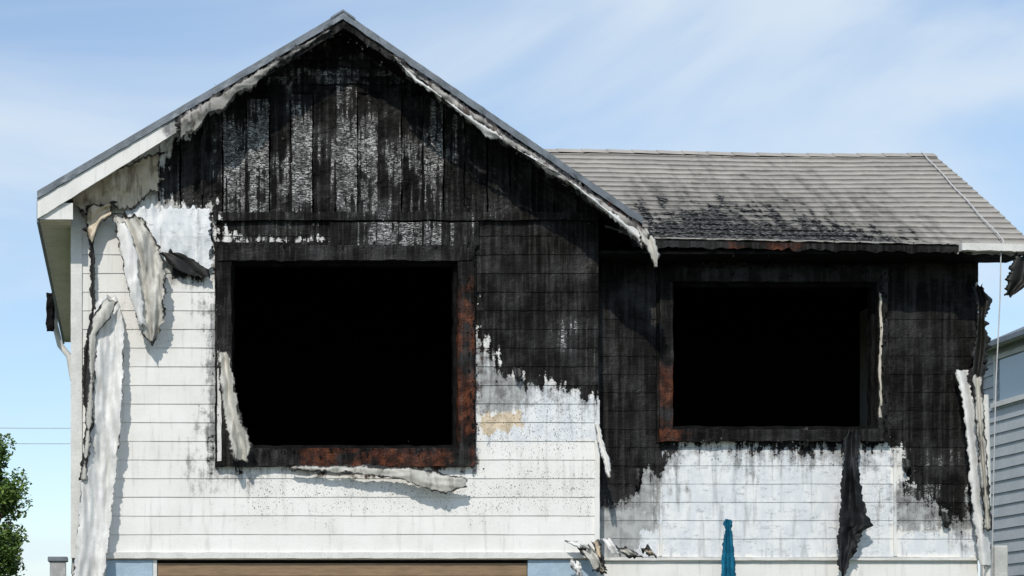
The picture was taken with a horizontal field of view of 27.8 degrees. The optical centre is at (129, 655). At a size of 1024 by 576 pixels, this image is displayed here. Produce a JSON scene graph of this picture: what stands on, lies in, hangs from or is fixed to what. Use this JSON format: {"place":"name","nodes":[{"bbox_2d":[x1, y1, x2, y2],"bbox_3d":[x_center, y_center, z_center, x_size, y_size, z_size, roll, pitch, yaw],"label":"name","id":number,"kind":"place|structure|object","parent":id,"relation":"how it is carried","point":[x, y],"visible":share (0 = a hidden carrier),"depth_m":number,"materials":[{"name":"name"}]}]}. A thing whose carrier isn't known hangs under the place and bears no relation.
{"place":"outdoors","nodes":[
{"label":"outdoors","id":0,"kind":"place"},
{"bbox_2d":[106,560,152,575],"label":"garage pier","id":1,"kind":"structure","parent":0,"point":[129,567],"depth_m":20.00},
{"bbox_2d":[37,12,342,202],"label":"roof slab","id":2,"kind":"structure","parent":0,"point":[155,125],"depth_m":19.55,"materials":[{"name":"metal"}]},
{"bbox_2d":[37,219,64,343],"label":"eave side fascia","id":3,"kind":"structure","parent":2,"relation":"attached to","point":[48,268],"depth_m":22.42,"materials":[{"name":"wood"}]},
{"bbox_2d":[45,292,54,330],"bbox_3d":[-0.997,-4.303,24.997,0.115,0.487,0.235,0,0,0],"label":"gutter outlet","id":4,"kind":"object","parent":3,"relation":"attached to","point":[50,313],"visible":0.89,"depth_m":24.91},
{"bbox_2d":[54,310,70,380],"bbox_3d":[-0.838,-3.979,25.200,0.315,1.016,0.080,0,0,0],"label":"downpipe","id":5,"kind":"object","parent":3,"relation":"attached to","point":[64,349],"visible":0.62,"depth_m":25.17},
{"bbox_3d":[-0.736,-4.304,23.405,0.307,0.013,7.590,0,0,0],"label":"soffit backing","id":6,"kind":"object","parent":3,"relation":"attached to","visible":0},
{"bbox_2d":[39,219,70,221],"bbox_3d":[-0.736,-4.288,19.677,0.307,0.015,0.135,0,0,0],"label":"soffit board","id":7,"kind":"object","parent":6,"relation":"attached to","point":[56,220],"visible":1,"depth_m":19.66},
{"bbox_2d":[40,222,70,225],"bbox_3d":[-0.736,-4.288,19.823,0.307,0.015,0.135,0,0,0],"label":"soffit board","id":8,"kind":"object","parent":6,"relation":"attached to","point":[55,223],"visible":1,"depth_m":19.79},
{"bbox_2d":[39,203,72,219],"bbox_3d":[-0.725,-4.360,19.615,0.329,0.160,0.020,0,0,0],"label":"gable return","id":9,"kind":"object","parent":6,"relation":"on","point":[63,211],"visible":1,"depth_m":19.61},
{"bbox_2d":[41,229,70,231],"bbox_3d":[-0.736,-4.288,20.113,0.307,0.015,0.135,0,0,0],"label":"soffit board","id":10,"kind":"object","parent":6,"relation":"attached to","point":[56,230],"visible":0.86,"depth_m":20.12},
{"bbox_2d":[41,224,71,228],"bbox_3d":[-0.736,-4.288,19.968,0.307,0.015,0.135,0,0,0],"label":"soffit board","id":11,"kind":"object","parent":6,"relation":"attached to","point":[55,227],"visible":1,"depth_m":19.98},
{"bbox_2d":[42,232,70,234],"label":"soffit board","id":12,"kind":"object","parent":6,"relation":"attached to","point":[56,233],"visible":0.64,"depth_m":20.26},
{"bbox_2d":[43,235,70,237],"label":"soffit board","id":13,"kind":"object","parent":6,"relation":"attached to","point":[56,236],"visible":0.64,"depth_m":20.41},
{"bbox_2d":[43,238,70,240],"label":"soffit board","id":14,"kind":"object","parent":6,"relation":"attached to","point":[56,239],"visible":0.64,"depth_m":20.55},
{"bbox_2d":[44,241,70,243],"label":"soffit board","id":15,"kind":"object","parent":6,"relation":"attached to","point":[57,242],"visible":0.64,"depth_m":20.70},
{"bbox_2d":[45,246,70,248],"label":"soffit board","id":16,"kind":"object","parent":6,"relation":"attached to","point":[57,247],"visible":0.64,"depth_m":20.96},
{"bbox_2d":[46,249,70,251],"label":"soffit board","id":17,"kind":"object","parent":6,"relation":"attached to","point":[58,250],"visible":0.64,"depth_m":21.11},
{"bbox_2d":[46,252,70,254],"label":"soffit board","id":18,"kind":"object","parent":6,"relation":"attached to","point":[58,253],"visible":0.64,"depth_m":21.27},
{"bbox_2d":[47,255,70,257],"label":"soffit board","id":19,"kind":"object","parent":6,"relation":"attached to","point":[58,256],"visible":0.64,"depth_m":21.43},
{"bbox_2d":[48,260,70,262],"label":"soffit board","id":20,"kind":"object","parent":6,"relation":"attached to","point":[59,261],"visible":0.64,"depth_m":21.70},
{"bbox_2d":[49,265,70,267],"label":"soffit board","id":21,"kind":"object","parent":6,"relation":"attached to","point":[59,266],"visible":0.64,"depth_m":21.98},
{"bbox_2d":[37,20,342,218],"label":"rake fascia","id":22,"kind":"structure","parent":2,"relation":"attached to","point":[47,203],"depth_m":19.57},
{"bbox_2d":[112,43,531,213],"bbox_3d":[2.050,-5.323,20.050,5.240,1.806,0.001,0,0,0],"label":"gable backing","id":23,"kind":"object","parent":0,"point":[180,170],"visible":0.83,"depth_m":20.05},
{"bbox_2d":[227,35,443,110],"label":"gable peak boards","id":24,"kind":"object","parent":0,"point":[325,66],"visible":0.69,"depth_m":20.00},
{"bbox_2d":[0,0,1023,575],"label":"sky","id":25,"kind":"structure","parent":0,"point":[79,78],"materials":[{"name":"blue"}]},
{"bbox_2d":[637,227,659,267],"bbox_3d":[5.055,-3.985,19.505,0.234,0.409,0.076,0,0,0],"label":"rake end flap","id":26,"kind":"object","parent":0,"point":[651,247],"visible":1,"depth_m":19.49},
{"bbox_2d":[599,225,865,250],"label":"wing roof deck","id":27,"kind":"structure","parent":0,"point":[625,245],"depth_m":23.71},
{"bbox_2d":[338,29,623,240],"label":"rake soffit","id":28,"kind":"structure","parent":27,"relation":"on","point":[352,39],"depth_m":19.93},
{"bbox_2d":[68,152,165,213],"bbox_3d":[-0.131,-4.682,19.867,0.978,0.671,0.109,0,0,0],"label":"torn soffit ply","id":29,"kind":"object","parent":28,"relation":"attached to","point":[131,186],"visible":0.91,"depth_m":19.88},
{"bbox_2d":[82,235,95,412],"bbox_3d":[-0.407,-3.407,19.900,0.152,2.016,0.048,0,0,0],"label":"black strip","id":30,"kind":"object","parent":29,"relation":"attached to","point":[85,366],"visible":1,"depth_m":19.90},
{"bbox_2d":[73,295,124,575],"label":"hanging cladding long","id":31,"kind":"object","parent":30,"relation":"attached to","point":[96,502],"visible":1,"depth_m":19.83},
{"bbox_2d":[79,298,117,479],"bbox_3d":[-0.314,-2.635,19.750,0.390,1.800,0.087,0,0,0],"label":"peeling siding","id":32,"kind":"object","parent":31,"relation":"attached to","point":[101,317],"visible":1,"depth_m":19.73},
{"bbox_2d":[82,200,117,243],"bbox_3d":[-0.300,-4.294,19.833,0.359,0.442,0.098,0,0,0],"label":"torn soffit ply","id":33,"kind":"object","parent":29,"relation":"attached to","point":[95,215],"visible":1,"depth_m":19.82,"materials":[{"name":"beige wood"}]},
{"bbox_2d":[112,211,166,346],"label":"hanging cladding","id":34,"kind":"structure","parent":29,"relation":"hanging from","point":[151,273],"depth_m":19.81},
{"bbox_2d":[116,221,146,326],"bbox_3d":[0.016,-3.777,19.745,0.312,1.065,0.103,0,0,0],"label":"peeling siding","id":35,"kind":"object","parent":34,"relation":"attached to","point":[128,252],"visible":1,"depth_m":19.73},
{"bbox_2d":[174,25,333,141],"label":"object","id":36,"kind":"object","parent":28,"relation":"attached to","point":[194,118],"visible":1,"depth_m":19.53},
{"bbox_2d":[397,62,640,242],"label":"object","id":37,"kind":"object","parent":28,"relation":"attached to","point":[491,134],"visible":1,"depth_m":19.47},
{"bbox_2d":[388,54,651,248],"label":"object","id":38,"kind":"object","parent":28,"relation":"attached to","point":[451,98],"visible":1,"depth_m":19.50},
{"bbox_2d":[209,41,881,456],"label":"ash flakes","id":39,"kind":"object","parent":28,"relation":"attached to","point":[503,217],"visible":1,"depth_m":19.95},
{"bbox_2d":[343,12,642,250],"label":"roof slab","id":40,"kind":"structure","parent":27,"relation":"on","point":[608,241],"depth_m":19.55,"materials":[{"name":"metal"}]},
{"bbox_2d":[74,83,596,213],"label":"gable vertical boards","id":41,"kind":"object","parent":40,"relation":"attached to","point":[341,178],"visible":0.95,"depth_m":19.97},
{"bbox_2d":[343,20,641,225],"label":"rake fascia","id":42,"kind":"structure","parent":40,"relation":"attached to","point":[369,42],"depth_m":19.57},
{"bbox_2d":[597,220,598,399],"bbox_3d":[4.678,-2.706,20.174,0.016,3.412,0.343,0,0,0],"label":"return wall siding","id":43,"kind":"object","parent":27,"relation":"attached to","point":[598,310],"visible":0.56,"depth_m":20.00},
{"bbox_2d":[721,519,735,575],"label":"teal cloth","id":44,"kind":"object","parent":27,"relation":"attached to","point":[728,563],"visible":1,"depth_m":20.20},
{"bbox_2d":[684,520,836,562],"bbox_3d":[6.537,-0.314,20.395,2.208,3.828,0.001,0,0,0],"label":"wing backing","id":45,"kind":"object","parent":27,"relation":"attached to","point":[723,520],"visible":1,"depth_m":20.39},
{"bbox_2d":[550,152,1023,244],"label":"wing roof shingles","id":46,"kind":"object","parent":27,"relation":"on","point":[891,199],"visible":0.77,"depth_m":21.03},
{"bbox_2d":[545,148,936,156],"bbox_3d":[6.030,-5.609,22.350,5.900,0.127,0.260,0,0,0],"label":"wing ridge cap","id":47,"kind":"object","parent":46,"relation":"on","point":[745,153],"visible":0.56,"depth_m":22.29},
{"bbox_2d":[599,251,977,556],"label":"siding wing","id":48,"kind":"structure","parent":27,"relation":"attached to","point":[789,495],"depth_m":20.35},
{"bbox_2d":[600,537,620,556],"bbox_3d":[4.766,-1.079,19.842,0.203,0.203,0.089,0,0,0],"label":"debris strip","id":49,"kind":"object","parent":48,"relation":"attached to","point":[612,548],"visible":1,"depth_m":19.83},
{"bbox_2d":[615,545,642,558],"bbox_3d":[4.939,-1.034,19.839,0.304,0.146,0.084,0,0,11],"label":"debris strip","id":50,"kind":"object","parent":48,"relation":"attached to","point":[627,552],"visible":1,"depth_m":19.83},
{"bbox_2d":[633,468,641,487],"bbox_3d":[5.150,-1.808,20.287,0.084,0.209,0.034,0,0,0],"label":"burnt shard","id":51,"kind":"object","parent":48,"relation":"attached to","point":[637,471],"visible":1,"depth_m":20.29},
{"bbox_2d":[640,544,656,557],"bbox_3d":[5.146,-1.038,19.844,0.158,0.144,0.096,0,0,0],"label":"debris strip","id":52,"kind":"object","parent":48,"relation":"attached to","point":[648,550],"visible":1,"depth_m":19.84,"materials":[{"name":"beige wood"}]},
{"bbox_2d":[659,452,661,555],"bbox_3d":[5.395,-1.546,20.336,0.031,1.059,0.020,0,0,0],"label":"wing sheathing seam","id":53,"kind":"object","parent":48,"relation":"attached to","point":[660,503],"visible":1,"depth_m":20.33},
{"bbox_2d":[654,264,889,442],"bbox_3d":[6.525,-3.071,20.372,2.384,1.811,0.234,0,0,0],"label":"window wing","id":54,"kind":"structure","parent":48,"relation":"in","point":[803,277],"depth_m":20.27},
{"bbox_2d":[836,429,872,575],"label":"black cloth","id":55,"kind":"object","parent":54,"relation":"hanging from","point":[854,521],"visible":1,"depth_m":20.17,"materials":[{"name":"fabric"}]},
{"bbox_2d":[878,292,882,416],"bbox_3d":[7.606,-3.052,20.280,0.046,1.270,0.047,0,0,0],"label":"pale inner jamb","id":56,"kind":"object","parent":54,"relation":"attached to","point":[880,347],"visible":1,"depth_m":20.27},
{"bbox_2d":[604,557,978,560],"bbox_3d":[6.655,-0.988,20.345,3.948,0.036,0.054,0,0,0],"label":"wing belt","id":57,"kind":"object","parent":48,"relation":"attached to","point":[797,558],"visible":0.94,"depth_m":20.32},
{"bbox_2d":[893,452,896,555],"bbox_3d":[7.779,-1.546,20.336,0.036,1.058,0.023,0,0,0],"label":"wing sheathing seam","id":58,"kind":"object","parent":48,"relation":"attached to","point":[894,503],"visible":1,"depth_m":20.33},
{"bbox_2d":[902,458,911,472],"bbox_3d":[7.878,-1.932,20.283,0.098,0.157,0.039,0,0,0],"label":"burnt shard","id":59,"kind":"object","parent":48,"relation":"attached to","point":[907,464],"visible":1,"depth_m":20.28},
{"bbox_2d":[941,511,950,528],"bbox_3d":[8.279,-1.381,20.288,0.102,0.176,0.035,0,0,0],"label":"burnt shard","id":60,"kind":"object","parent":48,"relation":"attached to","point":[946,520],"visible":1,"depth_m":20.29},
{"bbox_2d":[967,283,991,395],"bbox_3d":[8.590,-3.192,20.216,0.257,1.173,0.118,0,0,0],"label":"wing end rag","id":61,"kind":"object","parent":48,"relation":"attached to","point":[982,346],"visible":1,"depth_m":20.20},
{"bbox_2d":[598,250,1023,263],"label":"wing eave soffit","id":62,"kind":"structure","parent":27,"relation":"attached to","point":[726,256],"depth_m":20.07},
{"bbox_2d":[631,239,1023,255],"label":"eave fascia","id":63,"kind":"structure","parent":27,"relation":"attached to","point":[803,246],"depth_m":19.84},
{"bbox_2d":[654,237,960,244],"bbox_3d":[6.976,-4.109,19.843,3.992,0.095,0.054,0,0,0],"label":"drip edge","id":64,"kind":"object","parent":63,"relation":"attached to","point":[776,240],"visible":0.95,"depth_m":19.82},
{"bbox_2d":[959,243,1023,252],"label":"gutter remnant","id":65,"kind":"object","parent":63,"relation":"attached to","point":[989,247],"visible":1,"depth_m":19.75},
{"bbox_2d":[1004,252,1023,297],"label":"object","id":66,"kind":"object","parent":63,"relation":"hanging from","point":[1014,279],"visible":1,"depth_m":19.78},
{"bbox_2d":[902,319,972,520],"bbox_3d":[8.130,-1.260,20.395,0.977,5.720,0.001,0,0,0],"label":"wing backing","id":67,"kind":"object","parent":27,"relation":"attached to","point":[935,520],"visible":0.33,"depth_m":20.39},
{"bbox_2d":[921,151,1003,575],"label":"utility cable","id":68,"kind":"object","parent":27,"relation":"attached to","point":[996,358],"visible":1,"depth_m":19.86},
{"bbox_2d":[955,369,991,566],"bbox_3d":[8.536,-1.900,20.198,0.390,1.998,0.135,0,0,0],"label":"wing end strip","id":69,"kind":"object","parent":27,"relation":"attached to","point":[983,543],"visible":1,"depth_m":20.17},
{"bbox_2d":[972,374,991,531],"bbox_3d":[8.581,-2.044,20.122,0.205,1.583,0.083,0,0,0],"label":"wing end strip","id":70,"kind":"object","parent":69,"relation":"attached to","point":[979,416],"visible":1,"depth_m":20.11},
{"bbox_2d":[673,287,867,311],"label":"wing ceiling","id":71,"kind":"structure","parent":0,"point":[766,299],"depth_m":22.84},
{"bbox_2d":[860,309,867,425],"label":"wing gable end","id":72,"kind":"structure","parent":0,"point":[863,373],"depth_m":23.50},
{"bbox_2d":[991,327,1023,340],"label":"roof","id":73,"kind":"structure","parent":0,"point":[1021,328],"depth_m":28.49,"materials":[{"name":"metal"}]},
{"bbox_2d":[986,335,1023,351],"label":"soffit","id":74,"kind":"structure","parent":73,"relation":"attached to","point":[1008,342],"depth_m":27.88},
{"bbox_2d":[988,329,1023,345],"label":"fascia","id":75,"kind":"structure","parent":74,"relation":"attached to","point":[1009,337],"depth_m":27.36,"materials":[{"name":"metal"}]},
{"label":"ground","id":76,"kind":"structure","parent":0,"visible":0},
{"bbox_2d":[0,433,32,575],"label":"green tree","id":77,"kind":"object","parent":76,"relation":"on","point":[11,542],"visible":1,"depth_m":29.74,"materials":[{"name":"green plant"}]},
{"bbox_2d":[48,557,67,575],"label":"vent post","id":78,"kind":"object","parent":76,"relation":"on","point":[57,566],"visible":1,"depth_m":26.90,"materials":[{"name":"metal"}]},
{"bbox_2d":[524,560,596,575],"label":"garage pier","id":79,"kind":"structure","parent":76,"relation":"on","point":[549,568],"depth_m":20.00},
{"bbox_2d":[72,558,587,559],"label":"overhang soffit","id":80,"kind":"structure","parent":79,"relation":"on","point":[335,559],"depth_m":20.02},
{"bbox_2d":[157,562,523,562],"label":"interior floor","id":81,"kind":"structure","parent":79,"relation":"on","point":[340,562],"depth_m":20.75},
{"bbox_2d":[124,310,222,478],"bbox_3d":[0.180,-2.705,20.050,1.500,3.430,0.001,0,0,0],"label":"wall backing","id":82,"kind":"object","parent":81,"relation":"on","point":[173,422],"depth_m":20.05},
{"bbox_2d":[223,478,295,478],"bbox_3d":[2.135,-1.485,20.050,2.410,0.990,0.001,0,0,0],"label":"wall backing","id":83,"kind":"object","parent":81,"relation":"on","point":[259,478],"depth_m":20.05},
{"bbox_2d":[233,267,451,299],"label":"interior ceiling","id":84,"kind":"structure","parent":81,"relation":"on","point":[353,283],"depth_m":23.14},
{"bbox_2d":[469,310,577,534],"bbox_3d":[4.005,-2.705,20.050,1.330,3.430,0.001,0,0,0],"label":"wall backing","id":85,"kind":"object","parent":81,"relation":"on","point":[544,422],"depth_m":20.05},
{"bbox_2d":[157,563,526,575],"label":"garage door panel","id":86,"kind":"structure","parent":79,"relation":"attached to","point":[341,569],"depth_m":20.03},
{"bbox_2d":[157,560,527,561],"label":"garage lintel","id":87,"kind":"structure","parent":79,"relation":"on","point":[342,560],"depth_m":20.02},
{"bbox_2d":[106,552,596,558],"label":"bottom trim","id":88,"kind":"structure","parent":79,"relation":"on","point":[348,555],"depth_m":19.96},
{"bbox_2d":[82,214,597,552],"bbox_3d":[2.100,-2.726,19.997,5.160,3.395,0.032,0,0,0],"label":"siding","id":89,"kind":"object","parent":88,"relation":"on","point":[532,490],"visible":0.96,"depth_m":20.00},
{"bbox_2d":[71,199,81,557],"bbox_3d":[-0.536,-2.770,20.001,0.114,3.582,0.060,0,0,0],"label":"corner board","id":90,"kind":"object","parent":89,"relation":"attached to","point":[76,342],"visible":0.93,"depth_m":19.97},
{"bbox_2d":[125,204,213,276],"bbox_3d":[0.385,-4.148,19.925,0.897,0.736,0.078,0,0,0],"label":"torn wrap patch","id":91,"kind":"object","parent":89,"relation":"attached to","point":[183,230],"visible":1,"depth_m":19.92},
{"bbox_2d":[160,249,209,279],"bbox_3d":[0.540,-3.901,19.904,0.521,0.310,0.041,0,0,0],"label":"peeling siding","id":92,"kind":"object","parent":89,"relation":"attached to","point":[181,262],"visible":1,"depth_m":19.90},
{"bbox_2d":[214,241,476,267],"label":"trim","id":93,"kind":"structure","parent":89,"relation":"attached to","point":[330,265],"depth_m":20.02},
{"bbox_2d":[217,244,474,262],"bbox_3d":[2.150,-4.015,20.007,2.574,0.171,0.204,0,0,0],"label":"head","id":94,"kind":"object","parent":89,"relation":"attached to","point":[305,253],"visible":1,"depth_m":19.91},
{"bbox_2d":[216,447,475,466],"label":"sill","id":95,"kind":"structure","parent":89,"relation":"attached to","point":[436,457],"depth_m":19.91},
{"bbox_2d":[217,351,221,460],"bbox_3d":[0.889,-2.490,19.926,0.048,1.101,0.037,0,0,0],"label":"pale window stop","id":96,"kind":"object","parent":95,"relation":"on","point":[219,419],"depth_m":19.91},
{"bbox_2d":[216,260,232,447],"bbox_3d":[0.942,-3.002,20.012,0.165,1.890,0.191,0,0,0],"label":"jamb","id":97,"kind":"object","parent":95,"relation":"on","point":[224,312],"visible":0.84,"depth_m":19.93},
{"bbox_2d":[214,247,217,466],"bbox_3d":[0.870,-2.990,19.995,0.059,2.212,0.085,0,0,0],"label":"lip","id":98,"kind":"object","parent":97,"relation":"attached to","point":[216,394],"visible":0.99,"depth_m":19.96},
{"bbox_2d":[217,348,252,462],"bbox_3d":[1.032,-2.487,19.805,0.388,1.161,0.150,0,0,24],"label":"window edge peel","id":99,"kind":"object","parent":97,"relation":"attached to","point":[240,445],"depth_m":19.79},
{"bbox_2d":[231,262,234,376],"bbox_3d":[1.022,-3.005,20.074,0.059,1.882,0.124,0,0,0],"label":"window frame","id":100,"kind":"object","parent":95,"relation":"on","point":[232,303],"visible":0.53,"depth_m":20.02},
{"bbox_2d":[253,445,456,448],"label":"stop sill","id":101,"kind":"structure","parent":95,"relation":"on","point":[337,446],"depth_m":20.02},
{"bbox_2d":[289,464,467,494],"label":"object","id":102,"kind":"object","parent":95,"relation":"hanging from","point":[435,480],"visible":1,"depth_m":19.83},
{"bbox_2d":[456,260,474,448],"bbox_3d":[3.351,-3.004,20.012,0.179,1.886,0.191,0,0,0],"label":"jamb","id":103,"kind":"object","parent":95,"relation":"on","point":[465,343],"visible":1,"depth_m":19.93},
{"bbox_2d":[451,262,456,445],"bbox_3d":[3.258,-3.002,20.075,0.060,1.880,0.124,0,0,0],"label":"window frame","id":104,"kind":"object","parent":103,"relation":"attached to","point":[453,344],"visible":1,"depth_m":20.02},
{"bbox_2d":[473,246,475,466],"bbox_3d":[3.429,-2.995,19.994,0.058,2.205,0.088,0,0,0],"label":"lip","id":105,"kind":"object","parent":95,"relation":"on","point":[475,342],"visible":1,"depth_m":19.96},
{"bbox_2d":[183,28,959,469],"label":"char flakes","id":106,"kind":"object","parent":95,"relation":"on","point":[659,266],"visible":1,"depth_m":19.92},
{"bbox_2d":[329,221,478,245],"bbox_3d":[2.738,-4.216,19.971,1.493,0.248,0.047,0,0,0],"label":"header board","id":107,"kind":"object","parent":89,"relation":"attached to","point":[429,233],"visible":1,"depth_m":19.96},
{"bbox_2d":[213,211,598,220],"bbox_3d":[2.753,-4.390,19.967,3.854,0.093,0.051,0,0,0],"label":"belt board","id":108,"kind":"object","parent":89,"relation":"attached to","point":[393,216],"visible":1,"depth_m":19.95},
{"bbox_2d":[513,368,522,383],"bbox_3d":[3.869,-2.794,19.935,0.096,0.163,0.037,0,0,0],"label":"burnt shard","id":109,"kind":"object","parent":89,"relation":"attached to","point":[518,373],"visible":1,"depth_m":19.93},
{"bbox_2d":[594,400,599,541],"bbox_3d":[4.668,-1.796,19.991,0.050,1.532,0.025,0,0,0],"label":"corner board","id":110,"kind":"object","parent":89,"relation":"attached to","point":[597,481],"visible":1,"depth_m":19.98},
{"bbox_2d":[594,424,611,478],"bbox_3d":[4.707,-2.039,19.905,0.172,0.550,0.066,0,0,17],"label":"corner peel","id":111,"kind":"object","parent":110,"relation":"attached to","point":[605,457],"visible":1,"depth_m":19.90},
{"bbox_2d":[578,544,607,572],"bbox_3d":[4.587,-0.971,19.840,0.299,0.290,0.081,0,0,11],"label":"debris strip","id":112,"kind":"object","parent":88,"relation":"attached to","point":[590,555],"visible":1,"depth_m":19.84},
{"bbox_2d":[564,540,591,550],"bbox_3d":[4.451,-1.081,19.839,0.280,0.136,0.077,0,0,10],"label":"debris strip","id":113,"kind":"object","parent":112,"relation":"on","point":[578,545],"visible":1,"depth_m":19.84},
{"bbox_2d":[591,539,606,574],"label":"debris strip","id":114,"kind":"object","parent":88,"relation":"attached to","point":[597,544],"visible":1,"depth_m":19.84,"materials":[{"name":"beige wood"}]},
{"bbox_2d":[569,559,582,575],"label":"debris strip","id":115,"kind":"object","parent":79,"relation":"attached to","point":[576,566],"visible":1,"depth_m":19.84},
{"bbox_2d":[597,560,977,575],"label":"siding wing","id":116,"kind":"structure","parent":76,"relation":"on","point":[804,568],"depth_m":20.36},
{"bbox_2d":[980,375,984,575],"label":"corner board","id":117,"kind":"object","parent":76,"relation":"on","point":[982,569],"depth_m":28.82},
{"bbox_2d":[982,395,991,575],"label":"peeling siding","id":118,"kind":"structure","parent":76,"relation":"on","point":[985,403],"depth_m":20.24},
{"bbox_2d":[993,546,1007,575],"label":"meter box","id":119,"kind":"object","parent":118,"relation":"attached to","point":[1000,560],"visible":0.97,"depth_m":20.20,"materials":[{"name":"grey paint"}]},
{"bbox_2d":[984,339,1023,575],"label":"house siding","id":120,"kind":"object","parent":76,"relation":"on","point":[1009,480],"visible":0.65,"depth_m":28.02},
{"bbox_2d":[993,360,997,402],"bbox_3d":[12.315,-3.899,28.415,0.070,0.602,0.070,0,0,0],"label":"window jamb","id":121,"kind":"object","parent":120,"relation":"attached to","point":[994,368],"depth_m":28.41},
{"bbox_2d":[990,394,1023,407],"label":"window sill","id":122,"kind":"structure","parent":120,"relation":"attached to","point":[1009,400],"depth_m":27.94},
{"bbox_2d":[993,345,1023,360],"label":"window head","id":123,"kind":"object","parent":120,"relation":"attached to","point":[1010,352],"depth_m":27.91},
{"bbox_2d":[998,351,1023,400],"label":"window pane","id":124,"kind":"object","parent":120,"relation":"attached to","point":[1011,376],"visible":0.89,"depth_m":27.93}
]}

